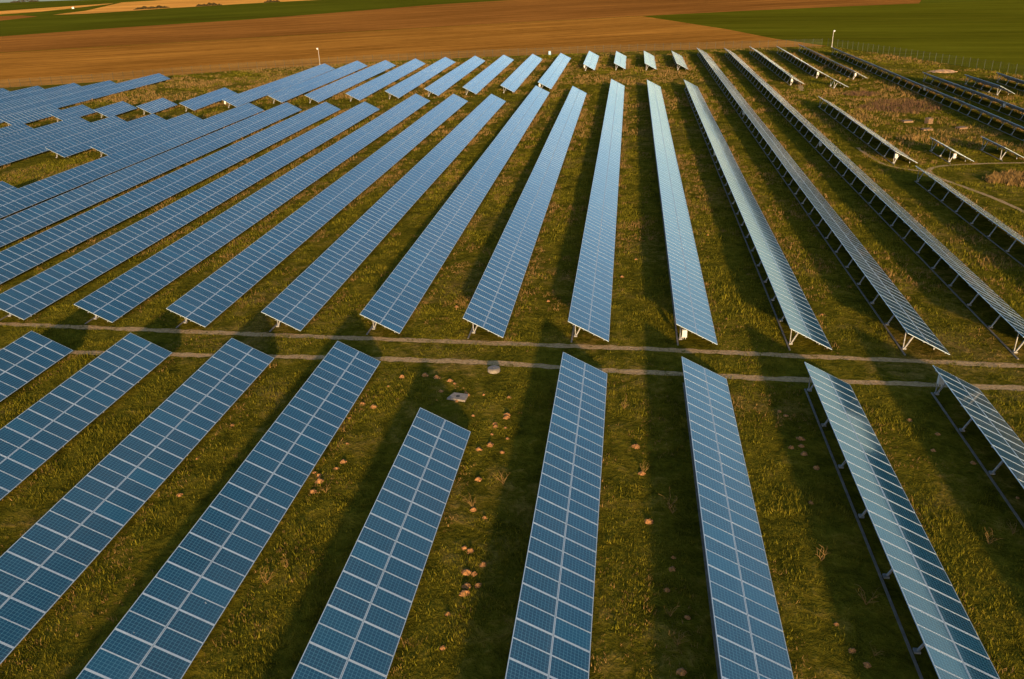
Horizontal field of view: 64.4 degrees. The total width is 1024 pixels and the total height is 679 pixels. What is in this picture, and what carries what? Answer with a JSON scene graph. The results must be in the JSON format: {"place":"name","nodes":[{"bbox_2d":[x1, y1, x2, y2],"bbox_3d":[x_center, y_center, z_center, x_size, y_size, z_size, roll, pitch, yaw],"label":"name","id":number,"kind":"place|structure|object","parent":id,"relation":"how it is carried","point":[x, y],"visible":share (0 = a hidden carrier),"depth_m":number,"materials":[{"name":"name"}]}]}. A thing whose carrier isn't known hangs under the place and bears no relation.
{"place":"outdoors","nodes":[
{"label":"outdoors","id":0,"kind":"place"},
{"bbox_2d":[0,15,36,20],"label":"fallow field","id":1,"kind":"structure","parent":0,"point":[10,17],"depth_m":666.09,"materials":[{"name":"soil"}]},
{"bbox_2d":[0,0,63,2],"label":"sky","id":2,"kind":"structure","parent":0,"point":[1,1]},
{"bbox_2d":[0,3,111,13],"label":"straw strip","id":3,"kind":"object","parent":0,"point":[31,10],"visible":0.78,"depth_m":831.15,"materials":[{"name":"beige plant"}]},
{"bbox_2d":[56,0,304,14],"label":"straw field","id":4,"kind":"structure","parent":0,"point":[124,6],"depth_m":829.22,"materials":[{"name":"beige plant"}]},
{"bbox_2d":[133,5,169,9],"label":"hedge","id":5,"kind":"object","parent":4,"relation":"on","point":[151,7],"visible":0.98,"depth_m":739.33,"materials":[{"name":"green plant"}]},
{"bbox_2d":[197,2,221,5],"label":"hedge","id":6,"kind":"object","parent":4,"relation":"on","point":[210,4],"visible":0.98,"depth_m":758.11,"materials":[{"name":"green plant"}]},
{"bbox_2d":[0,16,633,52],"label":"grass verge","id":7,"kind":"object","parent":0,"point":[308,34],"depth_m":363.93,"materials":[{"name":"green plant"}]},
{"bbox_2d":[0,16,822,87],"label":"ploughed field","id":8,"kind":"structure","parent":0,"point":[65,65],"depth_m":288.78,"materials":[{"name":"soil"}]},
{"bbox_2d":[0,0,920,51],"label":"stubble field","id":9,"kind":"structure","parent":0,"point":[474,13],"depth_m":437.80,"materials":[{"name":"brown plant"}]},
{"bbox_2d":[0,0,1010,73],"bbox_3d":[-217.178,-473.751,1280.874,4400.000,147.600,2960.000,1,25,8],"label":"ground","id":10,"kind":"structure","parent":0,"point":[51,21],"depth_m":615.67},
{"bbox_2d":[10,0,39,2],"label":"hedge","id":11,"kind":"object","parent":10,"relation":"on","point":[24,0],"visible":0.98,"depth_m":1172.64,"materials":[{"name":"green plant"}]},
{"bbox_2d":[0,46,1023,678],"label":"meadow","id":12,"kind":"structure","parent":0,"point":[522,456],"depth_m":53.38,"materials":[{"name":"green plant"}]},
{"bbox_2d":[0,88,9,93],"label":"solar table","id":13,"kind":"object","parent":12,"relation":"on","point":[2,90],"visible":0.4,"depth_m":200.80,"materials":[{"name":"glass"}]},
{"bbox_2d":[0,181,17,194],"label":"solar table","id":14,"kind":"object","parent":12,"relation":"on","point":[5,188],"visible":0.47,"depth_m":105.81,"materials":[{"name":"glass"}]},
{"bbox_2d":[0,123,32,137],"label":"solar table","id":15,"kind":"object","parent":12,"relation":"on","point":[12,129],"visible":0.63,"depth_m":147.28,"materials":[{"name":"glass"}]},
{"bbox_2d":[0,86,42,98],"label":"solar table","id":16,"kind":"object","parent":12,"relation":"on","point":[20,91],"visible":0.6,"depth_m":196.85,"materials":[{"name":"glass"}]},
{"bbox_2d":[0,105,59,125],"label":"solar table","id":17,"kind":"object","parent":12,"relation":"on","point":[33,115],"visible":0.81,"depth_m":162.84,"materials":[{"name":"glass"}]},
{"bbox_2d":[0,331,72,401],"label":"solar table","id":18,"kind":"object","parent":12,"relation":"on","point":[27,357],"visible":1,"depth_m":57.88,"materials":[{"name":"glass"}]},
{"bbox_2d":[0,83,81,104],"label":"solar table","id":19,"kind":"object","parent":12,"relation":"on","point":[12,99],"visible":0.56,"depth_m":192.90,"materials":[{"name":"glass"}]},
{"bbox_2d":[0,116,90,148],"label":"solar table","id":20,"kind":"object","parent":12,"relation":"on","point":[36,133],"visible":0.73,"depth_m":144.21,"materials":[{"name":"glass"}]},
{"bbox_2d":[0,80,115,110],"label":"solar table","id":21,"kind":"object","parent":12,"relation":"on","point":[50,96],"visible":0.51,"depth_m":188.25,"materials":[{"name":"glass"}]},
{"bbox_2d":[0,116,126,165],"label":"solar table","id":22,"kind":"object","parent":12,"relation":"on","point":[22,151],"visible":0.79,"depth_m":135.89,"materials":[{"name":"glass"}]},
{"bbox_2d":[48,105,95,121],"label":"solar table","id":23,"kind":"object","parent":12,"relation":"on","point":[75,111],"visible":0.91,"depth_m":164.95,"materials":[{"name":"glass"}]},
{"bbox_2d":[0,73,169,122],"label":"solar table","id":24,"kind":"object","parent":12,"relation":"on","point":[71,99],"visible":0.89,"depth_m":189.86,"materials":[{"name":"glass"}]},
{"bbox_2d":[0,333,171,499],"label":"solar table","id":25,"kind":"object","parent":12,"relation":"on","point":[36,435],"visible":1,"depth_m":50.95,"materials":[{"name":"glass"}]},
{"bbox_2d":[45,114,164,157],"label":"solar table","id":26,"kind":"object","parent":12,"relation":"on","point":[74,146],"visible":0.81,"depth_m":138.19,"materials":[{"name":"glass"}]},
{"bbox_2d":[94,101,136,117],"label":"solar table","id":27,"kind":"object","parent":12,"relation":"on","point":[114,109],"visible":0.99,"depth_m":167.65,"materials":[{"name":"glass"}]},
{"bbox_2d":[0,103,263,217],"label":"solar table","id":28,"kind":"object","parent":12,"relation":"on","point":[21,198],"visible":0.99,"depth_m":118.56,"materials":[{"name":"glass"}]},
{"bbox_2d":[0,338,273,663],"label":"solar table","id":29,"kind":"object","parent":12,"relation":"on","point":[95,509],"visible":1,"depth_m":42.22,"materials":[{"name":"glass"}]},
{"bbox_2d":[90,113,201,156],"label":"solar table","id":30,"kind":"object","parent":12,"relation":"on","point":[120,143],"visible":0.82,"depth_m":138.66,"materials":[{"name":"glass"}]},
{"bbox_2d":[0,102,301,246],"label":"solar table","id":31,"kind":"object","parent":12,"relation":"on","point":[24,223],"visible":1,"depth_m":108.58,"materials":[{"name":"glass"}]},
{"bbox_2d":[137,98,176,114],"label":"solar table","id":32,"kind":"object","parent":12,"relation":"on","point":[154,106],"visible":1,"depth_m":169.87,"materials":[{"name":"glass"}]},
{"bbox_2d":[0,102,340,283],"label":"solar table","id":33,"kind":"object","parent":12,"relation":"on","point":[27,254],"visible":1,"depth_m":97.79,"materials":[{"name":"glass"}]},
{"bbox_2d":[0,101,379,319],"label":"solar table","id":34,"kind":"object","parent":12,"relation":"on","point":[26,299],"visible":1,"depth_m":87.04,"materials":[{"name":"glass"}]},
{"bbox_2d":[179,87,236,110],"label":"solar table","id":35,"kind":"object","parent":12,"relation":"on","point":[201,101],"visible":0.91,"depth_m":176.29,"materials":[{"name":"glass"}]},
{"bbox_2d":[76,341,380,678],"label":"solar table","id":36,"kind":"object","parent":12,"relation":"on","point":[128,643],"visible":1,"depth_m":38.54,"materials":[{"name":"glass"}]},
{"bbox_2d":[74,94,429,323],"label":"solar table","id":37,"kind":"object","parent":12,"relation":"on","point":[112,301],"visible":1,"depth_m":85.93,"materials":[{"name":"glass"}]},
{"bbox_2d":[260,565,272,583],"bbox_3d":[-11.174,10.835,37.139,0.463,0.824,0.813,-29,36,-45],"label":"dead weed","id":38,"kind":"object","parent":12,"relation":"on","point":[266,582],"visible":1,"depth_m":37.17,"materials":[{"name":"brown plant"}]},
{"bbox_2d":[222,63,334,107],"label":"solar table","id":39,"kind":"object","parent":12,"relation":"on","point":[242,98],"visible":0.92,"depth_m":192.37,"materials":[{"name":"glass"}]},
{"bbox_2d":[166,94,467,327],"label":"solar table","id":40,"kind":"object","parent":12,"relation":"on","point":[210,299],"visible":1,"depth_m":84.03,"materials":[{"name":"glass"}]},
{"bbox_2d":[268,61,366,102],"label":"solar table","id":41,"kind":"object","parent":12,"relation":"on","point":[289,93],"visible":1,"depth_m":196.27,"materials":[{"name":"glass"}]},
{"bbox_2d":[314,478,323,483],"bbox_3d":[-10.558,7.715,44.575,0.508,0.216,0.541,17,31,35],"label":"molehill","id":42,"kind":"object","parent":12,"relation":"on","point":[319,480],"visible":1,"depth_m":44.49,"materials":[{"name":"soil"}]},
{"bbox_2d":[305,60,395,102],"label":"solar table","id":43,"kind":"object","parent":12,"relation":"on","point":[330,90],"visible":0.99,"depth_m":194.86,"materials":[{"name":"glass"}]},
{"bbox_2d":[292,408,470,678],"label":"solar table","id":44,"kind":"object","parent":12,"relation":"on","point":[327,651],"visible":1,"depth_m":36.54,"materials":[{"name":"glass"}]},
{"bbox_2d":[261,94,505,331],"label":"solar table","id":45,"kind":"object","parent":12,"relation":"on","point":[312,289],"visible":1,"depth_m":82.38,"materials":[{"name":"glass"}]},
{"bbox_2d":[346,58,424,100],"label":"solar table","id":46,"kind":"object","parent":12,"relation":"on","point":[361,92],"visible":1,"depth_m":195.73,"materials":[{"name":"glass"}]},
{"bbox_2d":[0,39,822,87],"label":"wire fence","id":47,"kind":"object","parent":12,"relation":"on","point":[411,58],"visible":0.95,"depth_m":244.70,"materials":[{"name":"metal"}]},
{"bbox_2d":[385,57,454,98],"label":"solar table","id":48,"kind":"object","parent":12,"relation":"on","point":[403,87],"visible":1,"depth_m":196.86,"materials":[{"name":"glass"}]},
{"bbox_2d":[360,86,549,334],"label":"solar table","id":49,"kind":"object","parent":12,"relation":"on","point":[471,191],"visible":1,"depth_m":81.56,"materials":[{"name":"glass"}]},
{"bbox_2d":[425,56,484,96],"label":"solar table","id":50,"kind":"object","parent":12,"relation":"on","point":[447,81],"visible":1,"depth_m":197.46,"materials":[{"name":"glass"}]},
{"bbox_2d":[447,392,467,401],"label":"concrete slab","id":51,"kind":"structure","parent":12,"relation":"on","point":[461,397],"depth_m":52.56,"materials":[{"name":"grey concrete"}]},
{"bbox_2d":[459,590,469,597],"bbox_3d":[-2.112,11.257,36.196,0.520,0.228,0.480,7,26,20],"label":"molehill","id":52,"kind":"object","parent":12,"relation":"on","point":[464,593],"visible":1,"depth_m":36.14,"materials":[{"name":"soil"}]},
{"bbox_2d":[461,569,471,575],"bbox_3d":[-2.090,10.677,37.500,0.487,0.182,0.565,-9,26,-15],"label":"molehill","id":53,"kind":"object","parent":12,"relation":"on","point":[467,572],"visible":1,"depth_m":37.40,"materials":[{"name":"soil"}]},
{"bbox_2d":[462,583,470,588],"bbox_3d":[-2.047,11.075,36.671,0.450,0.146,0.426,11,28,27],"label":"molehill","id":54,"kind":"object","parent":12,"relation":"on","point":[468,585],"visible":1,"depth_m":36.61,"materials":[{"name":"soil"}]},
{"bbox_2d":[460,492,475,506],"bbox_3d":[-2.146,8.272,41.784,0.974,0.964,0.525,19,32,38],"label":"dead weed","id":55,"kind":"object","parent":12,"relation":"on","point":[469,501],"visible":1,"depth_m":41.91,"materials":[{"name":"brown plant"}]},
{"bbox_2d":[474,582,481,587],"bbox_3d":[-1.530,11.057,36.687,0.361,0.128,0.382,2,25,8],"label":"molehill","id":56,"kind":"object","parent":12,"relation":"on","point":[477,585],"visible":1,"depth_m":36.63,"materials":[{"name":"soil"}]},
{"bbox_2d":[463,55,512,94],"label":"solar table","id":57,"kind":"object","parent":12,"relation":"on","point":[480,81],"visible":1,"depth_m":197.47,"materials":[{"name":"glass"}]},
{"bbox_2d":[488,365,499,373],"bbox_3d":[-1.248,2.040,55.986,0.880,0.300,0.867,-2,25,1],"label":"concrete shaft","id":58,"kind":"object","parent":12,"relation":"on","point":[493,369],"visible":1,"depth_m":55.76,"materials":[{"name":"grey concrete"}]},
{"bbox_2d":[493,471,509,483],"bbox_3d":[-0.593,7.422,43.647,0.849,0.838,0.638,15,30,33],"label":"dead weed","id":59,"kind":"object","parent":12,"relation":"on","point":[501,478],"visible":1,"depth_m":43.67,"materials":[{"name":"brown plant"}]},
{"bbox_2d":[0,322,1023,367],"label":"wheel track","id":60,"kind":"structure","parent":12,"relation":"on","point":[691,350],"depth_m":59.59,"materials":[{"name":"brown soil"}]},
{"bbox_2d":[0,348,1023,390],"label":"wheel track","id":61,"kind":"structure","parent":12,"relation":"on","point":[739,376],"depth_m":55.37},
{"bbox_2d":[501,54,542,91],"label":"solar table","id":62,"kind":"object","parent":12,"relation":"on","point":[516,78],"visible":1,"depth_m":197.91,"materials":[{"name":"glass"}]},
{"bbox_2d":[463,86,586,338],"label":"solar table","id":63,"kind":"object","parent":12,"relation":"on","point":[495,321],"visible":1,"depth_m":79.73,"materials":[{"name":"glass"}]},
{"bbox_2d":[538,53,570,88],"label":"solar table","id":64,"kind":"object","parent":12,"relation":"on","point":[548,79],"visible":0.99,"depth_m":199.51,"materials":[{"name":"glass"}]},
{"bbox_2d":[505,352,606,678],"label":"solar table","id":65,"kind":"object","parent":12,"relation":"on","point":[532,652],"visible":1,"depth_m":37.41,"materials":[{"name":"glass"}]},
{"bbox_2d":[583,51,598,70],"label":"solar table","id":66,"kind":"object","parent":12,"relation":"on","point":[591,60],"visible":1,"depth_m":218.85,"materials":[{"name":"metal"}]},
{"bbox_2d":[568,79,624,341],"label":"solar table","id":67,"kind":"object","parent":12,"relation":"on","point":[590,309],"visible":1,"depth_m":78.61,"materials":[{"name":"glass"}]},
{"bbox_2d":[614,51,625,69],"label":"solar table","id":68,"kind":"object","parent":12,"relation":"on","point":[620,60],"visible":1,"depth_m":216.98,"materials":[{"name":"metal"}]},
{"bbox_2d":[631,444,639,448],"bbox_3d":[7.122,6.092,46.687,0.503,0.172,0.532,-18,29,-30],"label":"molehill","id":69,"kind":"object","parent":12,"relation":"on","point":[636,446],"visible":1,"depth_m":46.61,"materials":[{"name":"soil"}]},
{"bbox_2d":[645,519,652,523],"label":"molehill","id":70,"kind":"object","parent":12,"relation":"on","point":[648,521],"visible":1,"depth_m":40.30,"materials":[{"name":"soil"}]},
{"bbox_2d":[644,51,655,69],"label":"solar table","id":71,"kind":"object","parent":12,"relation":"on","point":[649,59],"visible":1,"depth_m":215.05,"materials":[{"name":"metal"}]},
{"bbox_2d":[663,486,676,507],"bbox_3d":[8.038,8.164,41.173,0.851,0.975,1.063,-12,27,-21],"label":"dead weed","id":72,"kind":"object","parent":12,"relation":"on","point":[669,499],"visible":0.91,"depth_m":41.32,"materials":[{"name":"brown plant"}]},
{"bbox_2d":[669,630,685,644],"bbox_3d":[6.809,12.103,32.946,0.809,0.800,0.609,12,28,28],"label":"dead weed","id":73,"kind":"object","parent":12,"relation":"on","point":[678,639],"visible":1,"depth_m":33.02,"materials":[{"name":"brown plant"}]},
{"bbox_2d":[672,51,687,69],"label":"solar table","id":74,"kind":"object","parent":12,"relation":"on","point":[679,60],"visible":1,"depth_m":213.03,"materials":[{"name":"metal"}]},
{"bbox_2d":[676,668,686,675],"bbox_3d":[6.640,12.960,31.831,0.478,0.189,0.412,1,25,7],"label":"molehill","id":75,"kind":"object","parent":12,"relation":"on","point":[683,672],"visible":1,"depth_m":31.75,"materials":[{"name":"soil"}]},
{"bbox_2d":[647,80,716,344],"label":"solar table","id":76,"kind":"object","parent":12,"relation":"on","point":[691,310],"visible":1,"depth_m":77.15,"materials":[{"name":"glass"}]},
{"bbox_2d":[681,357,793,678],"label":"solar table","id":77,"kind":"object","parent":12,"relation":"on","point":[748,637],"visible":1,"depth_m":37.01,"materials":[{"name":"glass"}]},
{"bbox_2d":[684,80,831,349],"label":"solar table","id":78,"kind":"object","parent":12,"relation":"on","point":[800,317],"visible":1,"depth_m":75.67,"materials":[{"name":"glass"}]},
{"bbox_2d":[749,46,803,85],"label":"solar table","id":79,"kind":"object","parent":12,"relation":"on","point":[779,67],"visible":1,"depth_m":195.29,"materials":[{"name":"metal"}]},
{"bbox_2d":[777,46,828,78],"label":"solar table","id":80,"kind":"object","parent":12,"relation":"on","point":[818,73],"visible":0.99,"depth_m":200.26,"materials":[{"name":"metal"}]},
{"bbox_2d":[816,545,827,560],"bbox_3d":[14.256,9.804,37.304,0.801,0.811,0.456,-12,27,-21],"label":"dead weed","id":81,"kind":"object","parent":12,"relation":"on","point":[822,555],"visible":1,"depth_m":37.31,"materials":[{"name":"brown plant"}]},
{"bbox_2d":[697,48,949,355],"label":"solar table","id":82,"kind":"object","parent":12,"relation":"on","point":[910,320],"visible":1,"depth_m":75.71,"materials":[{"name":"glass"}]},
{"bbox_2d":[799,44,865,79],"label":"solar table","id":83,"kind":"object","parent":12,"relation":"on","point":[832,61],"visible":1,"depth_m":196.23,"materials":[{"name":"metal"}]},
{"bbox_2d":[830,77,847,87],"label":"solar table","id":84,"kind":"object","parent":12,"relation":"on","point":[837,82],"visible":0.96,"depth_m":167.09,"materials":[{"name":"metal"}]},
{"bbox_2d":[818,97,916,164],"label":"solar table","id":85,"kind":"object","parent":12,"relation":"on","point":[882,140],"visible":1,"depth_m":119.86,"materials":[{"name":"metal"}]},
{"bbox_2d":[863,662,871,667],"bbox_3d":[13.917,12.719,31.836,0.340,0.114,0.314,-11,26,-19],"label":"molehill","id":86,"kind":"object","parent":12,"relation":"on","point":[867,664],"visible":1,"depth_m":31.78,"materials":[{"name":"soil"}]},
{"bbox_2d":[856,584,879,604],"bbox_3d":[15.157,10.943,34.596,1.039,0.953,0.831,3,25,10],"label":"dead weed","id":87,"kind":"object","parent":12,"relation":"on","point":[862,597],"visible":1,"depth_m":34.71,"materials":[{"name":"brown plant"}]},
{"bbox_2d":[725,48,1023,358],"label":"solar table","id":88,"kind":"object","parent":12,"relation":"on","point":[1002,308],"visible":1,"depth_m":77.83,"materials":[{"name":"glass"}]},
{"bbox_2d":[857,148,928,171],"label":"footpath","id":89,"kind":"structure","parent":12,"relation":"on","point":[864,152],"depth_m":107.77,"materials":[{"name":"brown soil"}]},
{"bbox_2d":[842,91,944,113],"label":"scrub","id":90,"kind":"object","parent":12,"relation":"on","point":[907,107],"visible":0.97,"depth_m":145.52,"materials":[{"name":"brown plant"}]},
{"bbox_2d":[804,362,999,678],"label":"solar table","id":91,"kind":"object","parent":12,"relation":"on","point":[953,645],"visible":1,"depth_m":36.52,"materials":[{"name":"glass"}]},
{"bbox_2d":[901,120,912,122],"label":"pallet","id":92,"kind":"object","parent":12,"relation":"on","point":[907,121],"visible":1,"depth_m":131.28,"materials":[{"name":"brown wood"}]},
{"bbox_2d":[827,38,1023,74],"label":"wire fence","id":93,"kind":"object","parent":12,"relation":"on","point":[941,60],"visible":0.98,"depth_m":198.46,"materials":[{"name":"metal"}]},
{"bbox_2d":[832,47,1023,140],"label":"solar table","id":94,"kind":"object","parent":12,"relation":"on","point":[981,111],"visible":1,"depth_m":147.77,"materials":[{"name":"metal"}]},
{"bbox_2d":[924,117,933,123],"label":"wooden crate","id":95,"kind":"object","parent":12,"relation":"on","point":[928,120],"visible":1,"depth_m":129.68,"materials":[{"name":"brown wood"}]},
{"bbox_2d":[927,69,957,72],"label":"sand heap","id":96,"kind":"object","parent":12,"relation":"on","point":[942,71],"visible":1,"depth_m":182.87,"materials":[{"name":"beige sand"}]},
{"bbox_2d":[929,138,972,163],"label":"solar table","id":97,"kind":"object","parent":12,"relation":"on","point":[954,154],"visible":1,"depth_m":106.44,"materials":[{"name":"metal"}]},
{"bbox_2d":[955,126,967,129],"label":"pallet","id":98,"kind":"object","parent":12,"relation":"on","point":[961,127],"visible":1,"depth_m":125.08,"materials":[{"name":"brown wood"}]},
{"bbox_2d":[915,166,1023,266],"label":"solar table","id":99,"kind":"object","parent":12,"relation":"on","point":[1007,229],"visible":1,"depth_m":82.22,"materials":[{"name":"metal"}]},
{"bbox_2d":[923,72,1023,121],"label":"solar table","id":100,"kind":"object","parent":12,"relation":"on","point":[1002,103],"visible":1,"depth_m":146.84,"materials":[{"name":"metal"}]},
{"bbox_2d":[926,162,1023,212],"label":"footpath","id":101,"kind":"structure","parent":12,"relation":"on","point":[990,196],"depth_m":96.44,"materials":[{"name":"brown soil"}]},
{"bbox_2d":[931,365,1023,527],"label":"solar table","id":102,"kind":"object","parent":12,"relation":"on","point":[1003,439],"visible":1,"depth_m":45.46,"materials":[{"name":"glass"}]},
{"bbox_2d":[965,75,1014,95],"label":"solar table","id":103,"kind":"object","parent":12,"relation":"on","point":[993,85],"visible":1,"depth_m":157.81,"materials":[{"name":"metal"}]},
{"bbox_2d":[984,527,1000,544],"bbox_3d":[22.295,9.254,37.870,0.682,0.782,0.852,-9,26,-15],"label":"dead weed","id":104,"kind":"object","parent":12,"relation":"on","point":[987,540],"visible":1,"depth_m":38.02,"materials":[{"name":"brown plant"}]},
{"bbox_2d":[980,136,1023,160],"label":"solar table","id":105,"kind":"object","parent":12,"relation":"on","point":[996,144],"visible":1,"depth_m":107.41,"materials":[{"name":"metal"}]},
{"bbox_2d":[997,72,1023,91],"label":"solar table","id":106,"kind":"object","parent":12,"relation":"on","point":[1012,79],"visible":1,"depth_m":162.78,"materials":[{"name":"metal"}]},
{"bbox_2d":[790,78,803,90],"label":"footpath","id":107,"kind":"structure","parent":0,"point":[800,87],"depth_m":170.95,"materials":[{"name":"brown soil"}]},
{"bbox_2d":[645,0,1023,74],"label":"crop field","id":108,"kind":"structure","parent":0,"point":[982,31],"depth_m":295.93,"materials":[{"name":"green plant"}]}
]}

